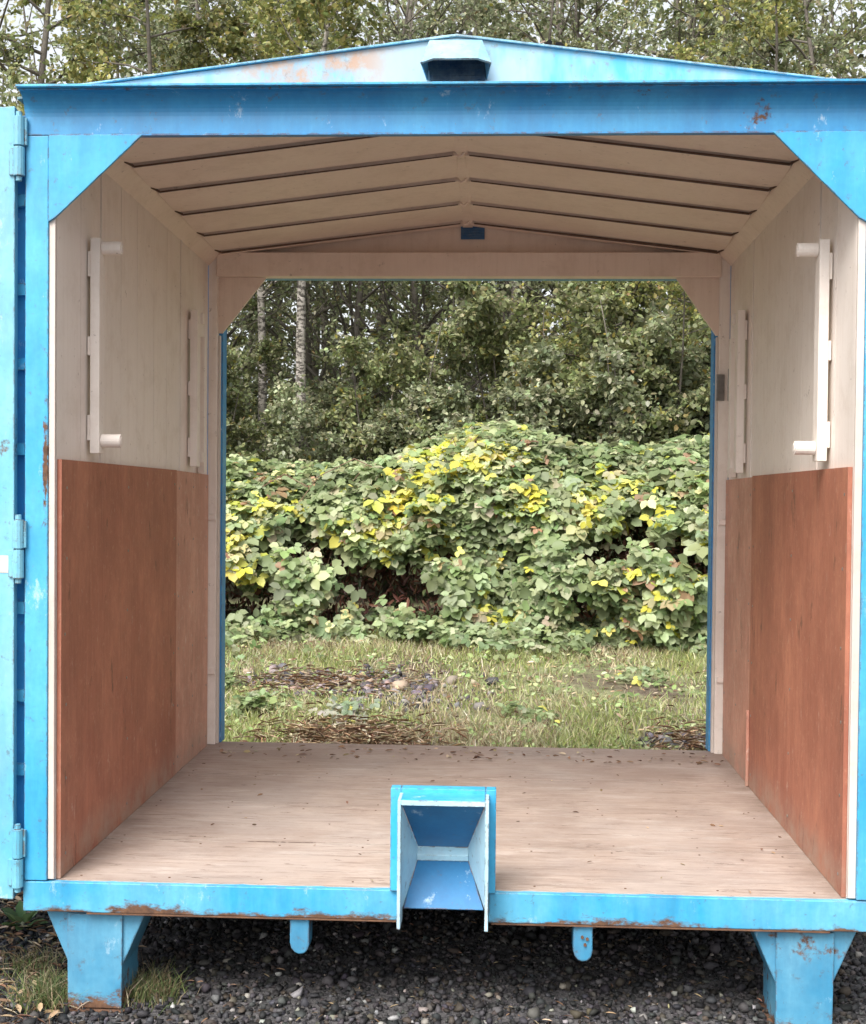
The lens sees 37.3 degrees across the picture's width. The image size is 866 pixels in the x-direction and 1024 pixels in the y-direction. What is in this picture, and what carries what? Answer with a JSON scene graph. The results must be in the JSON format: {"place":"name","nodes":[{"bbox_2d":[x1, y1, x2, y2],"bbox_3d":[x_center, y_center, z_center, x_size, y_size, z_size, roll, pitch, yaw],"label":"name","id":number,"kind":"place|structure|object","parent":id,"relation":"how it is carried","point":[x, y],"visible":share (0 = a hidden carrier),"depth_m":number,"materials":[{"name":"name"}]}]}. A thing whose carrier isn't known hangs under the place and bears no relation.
{"place":"outdoors","nodes":[
{"label":"outdoors","id":0,"kind":"place"},
{"bbox_2d":[0,557,865,1023],"bbox_3d":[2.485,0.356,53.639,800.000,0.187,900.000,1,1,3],"label":"ground","id":1,"kind":"structure","parent":0,"point":[590,673],"depth_m":4.31,"materials":[{"name":"soil"}]},
{"bbox_2d":[1,900,47,930],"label":"weed plant","id":2,"kind":"object","parent":1,"relation":"on","point":[20,914],"visible":0.91,"depth_m":4.47,"materials":[{"name":"green plant"}]},
{"bbox_2d":[0,939,67,981],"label":"grass tuft","id":3,"kind":"object","parent":1,"relation":"on","point":[32,965],"visible":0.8,"depth_m":4.07,"materials":[{"name":"green plant"}]},
{"bbox_2d":[3,64,69,108],"bbox_3d":[-6.753,-4.586,20.140,6.947,11.108,6.879,1,1,4],"label":"tall tree","id":4,"kind":"object","parent":1,"relation":"on","point":[33,68],"depth_m":18.68,"materials":[{"name":"green plant"}]},
{"bbox_2d":[0,960,87,1014],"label":"grass tuft","id":5,"kind":"object","parent":1,"relation":"on","point":[51,989],"visible":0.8,"depth_m":3.82,"materials":[{"name":"green plant"}]},
{"bbox_2d":[0,0,256,292],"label":"tall tree","id":6,"kind":"object","parent":1,"relation":"on","point":[13,56],"visible":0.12,"depth_m":17.91,"materials":[{"name":"green plant"}]},
{"bbox_2d":[117,951,205,1015],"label":"grass tuft","id":7,"kind":"object","parent":1,"relation":"on","point":[142,989],"visible":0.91,"depth_m":3.87,"materials":[{"name":"green plant"}]},
{"bbox_2d":[10,0,348,458],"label":"young tree","id":8,"kind":"object","parent":1,"relation":"on","point":[26,2],"visible":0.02,"depth_m":19.39,"materials":[{"name":"green plant"}]},
{"bbox_2d":[6,0,362,459],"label":"young tree","id":9,"kind":"object","parent":1,"relation":"on","point":[75,67],"visible":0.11,"depth_m":16.64,"materials":[{"name":"green plant"}]},
{"bbox_2d":[50,0,349,454],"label":"tall tree","id":10,"kind":"object","parent":1,"relation":"on","point":[157,48],"visible":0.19,"depth_m":17.47,"materials":[{"name":"green plant"}]},
{"bbox_2d":[225,668,240,688],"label":"bramble seedling","id":11,"kind":"object","parent":1,"relation":"on","point":[230,673],"visible":0.24,"depth_m":9.41,"materials":[{"name":"green plant"}]},
{"bbox_2d":[153,0,337,590],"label":"alder tree","id":12,"kind":"object","parent":1,"relation":"on","point":[235,53],"visible":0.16,"depth_m":16.88,"materials":[{"name":"green plant"}]},
{"bbox_2d":[135,0,357,424],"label":"bare tree","id":13,"kind":"object","parent":1,"relation":"on","point":[290,338],"visible":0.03,"depth_m":20.83,"materials":[{"name":"green plant"}]},
{"bbox_2d":[226,335,294,460],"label":"shrub","id":14,"kind":"object","parent":1,"relation":"on","point":[266,348],"visible":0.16,"depth_m":15.37,"materials":[{"name":"green plant"}]},
{"bbox_2d":[225,688,302,718],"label":"bramble seedling","id":15,"kind":"object","parent":1,"relation":"on","point":[258,699],"visible":0.94,"depth_m":8.44,"materials":[{"name":"green plant"}]},
{"bbox_2d":[226,345,384,553],"bbox_3d":[-1.832,-0.581,17.068,2.624,3.317,2.572,1,1,9],"label":"shrub","id":16,"kind":"object","parent":1,"relation":"on","point":[321,399],"visible":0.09,"depth_m":16.81,"materials":[{"name":"green plant"}]},
{"bbox_2d":[223,0,388,590],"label":"alder tree","id":17,"kind":"object","parent":1,"relation":"on","point":[329,13],"visible":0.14,"depth_m":15.60,"materials":[{"name":"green plant"}]},
{"bbox_2d":[308,695,379,723],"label":"bramble seedling","id":18,"kind":"object","parent":1,"relation":"on","point":[345,707],"visible":0.77,"depth_m":8.31,"materials":[{"name":"green plant"}]},
{"bbox_2d":[256,371,442,604],"bbox_3d":[-1.009,-0.261,15.270,2.187,2.764,2.143,0,1,-8],"label":"shrub","id":19,"kind":"object","parent":1,"relation":"on","point":[305,418],"visible":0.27,"depth_m":15.00,"materials":[{"name":"green plant"}]},
{"bbox_2d":[216,0,502,577],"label":"bare tree","id":20,"kind":"object","parent":1,"relation":"on","point":[355,324],"visible":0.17,"depth_m":18.25,"materials":[{"name":"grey plant"}]},
{"bbox_2d":[227,0,497,430],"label":"tall tree","id":21,"kind":"object","parent":1,"relation":"on","point":[307,34],"visible":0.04,"depth_m":20.49,"materials":[{"name":"green plant"}]},
{"bbox_2d":[239,0,548,419],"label":"tall tree","id":22,"kind":"object","parent":1,"relation":"on","point":[421,29],"visible":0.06,"depth_m":21.04,"materials":[{"name":"green plant"}]},
{"bbox_2d":[307,300,502,596],"bbox_3d":[-0.358,-0.766,15.983,2.488,3.746,3.036,0,1,-15],"label":"shrub","id":23,"kind":"object","parent":1,"relation":"on","point":[447,337],"visible":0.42,"depth_m":15.53,"materials":[{"name":"green plant"}]},
{"bbox_2d":[0,892,833,1023],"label":"dead leaves","id":24,"kind":"object","parent":1,"relation":"on","point":[18,896],"visible":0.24,"depth_m":4.12,"materials":[{"name":"brown plant"}]},
{"bbox_2d":[293,0,563,571],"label":"bare tree","id":25,"kind":"object","parent":1,"relation":"on","point":[415,299],"visible":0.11,"depth_m":19.25,"materials":[{"name":"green plant"}]},
{"bbox_2d":[0,893,865,1023],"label":"gravel","id":26,"kind":"structure","parent":1,"relation":"on","point":[749,1006],"depth_m":4.07,"materials":[{"name":"grey gravel"}]},
{"bbox_2d":[0,34,865,1023],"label":"steel container","id":27,"kind":"object","parent":26,"relation":"on","point":[156,230],"visible":0.98,"depth_m":4.13,"materials":[{"name":"blue metal"}]},
{"bbox_2d":[0,106,27,898],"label":"door","id":28,"kind":"structure","parent":27,"relation":"in","point":[13,126],"depth_m":3.74,"materials":[{"name":"paint"}]},
{"bbox_2d":[201,744,781,893],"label":"floor crumbs","id":29,"kind":"object","parent":27,"relation":"on","point":[371,749],"visible":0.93,"depth_m":5.51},
{"bbox_2d":[239,28,760,69],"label":"roof litter","id":30,"kind":"object","parent":27,"relation":"on","point":[548,42],"visible":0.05,"depth_m":3.67,"materials":[{"name":"brown plant"}]},
{"bbox_2d":[0,0,865,559],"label":"distant wood","id":31,"kind":"object","parent":1,"relation":"on","point":[854,58],"visible":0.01,"depth_m":25.27,"materials":[{"name":"green plant"}]},
{"bbox_2d":[225,634,707,750],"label":"plant litter","id":32,"kind":"object","parent":1,"relation":"on","point":[360,735],"visible":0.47,"depth_m":8.29,"materials":[{"name":"brown plant"}]},
{"bbox_2d":[227,663,705,749],"bbox_3d":[0.070,1.305,9.087,4.564,0.187,1.684,1,1,30],"label":"rubble","id":33,"kind":"object","parent":1,"relation":"on","point":[400,683],"visible":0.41,"depth_m":9.33,"materials":[{"name":"stone"}]},
{"bbox_2d":[225,420,709,662],"bbox_3d":[0.304,0.180,12.080,16.948,2.189,3.543,1,1,3],"label":"bramble thicket","id":34,"kind":"object","parent":1,"relation":"on","point":[487,505],"visible":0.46,"depth_m":11.58,"materials":[{"name":"green plant"}]},
{"bbox_2d":[369,361,570,575],"bbox_3d":[0.486,-0.358,15.279,2.333,2.949,2.286,1,1,26],"label":"shrub","id":35,"kind":"object","parent":1,"relation":"on","point":[445,410],"visible":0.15,"depth_m":14.67,"materials":[{"name":"green plant"}]},
{"bbox_2d":[293,0,689,580],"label":"tall tree","id":36,"kind":"object","parent":1,"relation":"on","point":[541,20],"visible":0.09,"depth_m":18.09,"materials":[{"name":"green plant"}]},
{"bbox_2d":[341,0,661,419],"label":"tall tree","id":37,"kind":"object","parent":1,"relation":"on","point":[615,14],"visible":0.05,"depth_m":22.02,"materials":[{"name":"green plant"}]},
{"bbox_2d":[347,0,708,568],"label":"tree","id":38,"kind":"object","parent":1,"relation":"on","point":[666,34],"visible":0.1,"depth_m":18.81,"materials":[{"name":"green plant"}]},
{"bbox_2d":[494,700,561,724],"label":"bramble seedling","id":39,"kind":"object","parent":1,"relation":"on","point":[525,711],"visible":0.99,"depth_m":8.35,"materials":[{"name":"green plant"}]},
{"bbox_2d":[428,281,665,439],"bbox_3d":[1.255,-0.945,16.198,3.373,4.162,2.764,1,1,5],"label":"shrub","id":40,"kind":"object","parent":1,"relation":"on","point":[512,331],"visible":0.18,"depth_m":15.60,"materials":[{"name":"green plant"}]},
{"bbox_2d":[414,0,699,534],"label":"tall tree","id":41,"kind":"object","parent":1,"relation":"on","point":[509,25],"visible":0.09,"depth_m":18.18,"materials":[{"name":"green plant"}]},
{"bbox_2d":[484,305,710,603],"bbox_3d":[1.842,-0.603,15.129,2.715,3.501,2.770,0,2,-37],"label":"shrub","id":42,"kind":"object","parent":1,"relation":"on","point":[537,362],"visible":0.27,"depth_m":14.38,"materials":[{"name":"green plant"}]},
{"bbox_2d":[475,24,722,434],"bbox_3d":[2.151,-2.316,16.212,3.460,6.851,4.046,1,1,15],"label":"young tree","id":43,"kind":"object","parent":1,"relation":"on","point":[684,55],"visible":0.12,"depth_m":15.42,"materials":[{"name":"green plant"}]},
{"bbox_2d":[541,281,710,565],"bbox_3d":[2.613,-0.906,14.960,2.764,4.162,3.373,0,1,-12],"label":"shrub","id":44,"kind":"object","parent":1,"relation":"on","point":[575,297],"visible":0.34,"depth_m":14.54,"materials":[{"name":"green plant"}]},
{"bbox_2d":[436,0,825,385],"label":"bare tree","id":45,"kind":"object","parent":1,"relation":"on","point":[694,31],"visible":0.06,"depth_m":19.65,"materials":[{"name":"green plant"}]},
{"bbox_2d":[604,665,669,686],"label":"bramble seedling","id":46,"kind":"object","parent":1,"relation":"on","point":[645,669],"visible":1,"depth_m":9.59,"materials":[{"name":"green plant"}]},
{"bbox_2d":[603,300,710,575],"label":"shrub","id":47,"kind":"object","parent":1,"relation":"on","point":[705,420],"visible":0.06,"depth_m":14.90,"materials":[{"name":"green plant"}]},
{"bbox_2d":[556,0,824,444],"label":"young tree","id":48,"kind":"object","parent":1,"relation":"on","point":[778,26],"visible":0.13,"depth_m":15.70,"materials":[{"name":"green plant"}]},
{"bbox_2d":[673,312,709,564],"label":"shrub","id":49,"kind":"object","parent":1,"relation":"on","point":[706,364],"depth_m":15.72,"materials":[{"name":"green plant"}]},
{"bbox_2d":[586,0,865,315],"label":"bare tree","id":50,"kind":"object","parent":1,"relation":"on","point":[830,61],"visible":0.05,"depth_m":21.02,"materials":[{"name":"green plant"}]},
{"bbox_2d":[611,0,865,366],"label":"tall tree","id":51,"kind":"object","parent":1,"relation":"on","point":[799,16],"visible":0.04,"depth_m":19.19,"materials":[{"name":"green plant"}]},
{"bbox_2d":[642,0,865,364],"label":"tall tree","id":52,"kind":"object","parent":1,"relation":"on","point":[822,47],"visible":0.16,"depth_m":17.43,"materials":[{"name":"green plant"}]},
{"bbox_2d":[851,0,865,77],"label":"tall tree","id":53,"kind":"object","parent":1,"relation":"on","point":[860,5],"visible":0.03,"depth_m":18.09,"materials":[{"name":"green plant"}]},
{"bbox_2d":[0,0,865,442],"label":"sky","id":54,"kind":"structure","parent":0,"point":[57,30],"materials":[{"name":"white"}]},
{"bbox_2d":[223,610,706,750],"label":"grass","id":55,"kind":"structure","parent":0,"point":[598,740],"depth_m":8.99,"materials":[{"name":"green plant"}]}
]}

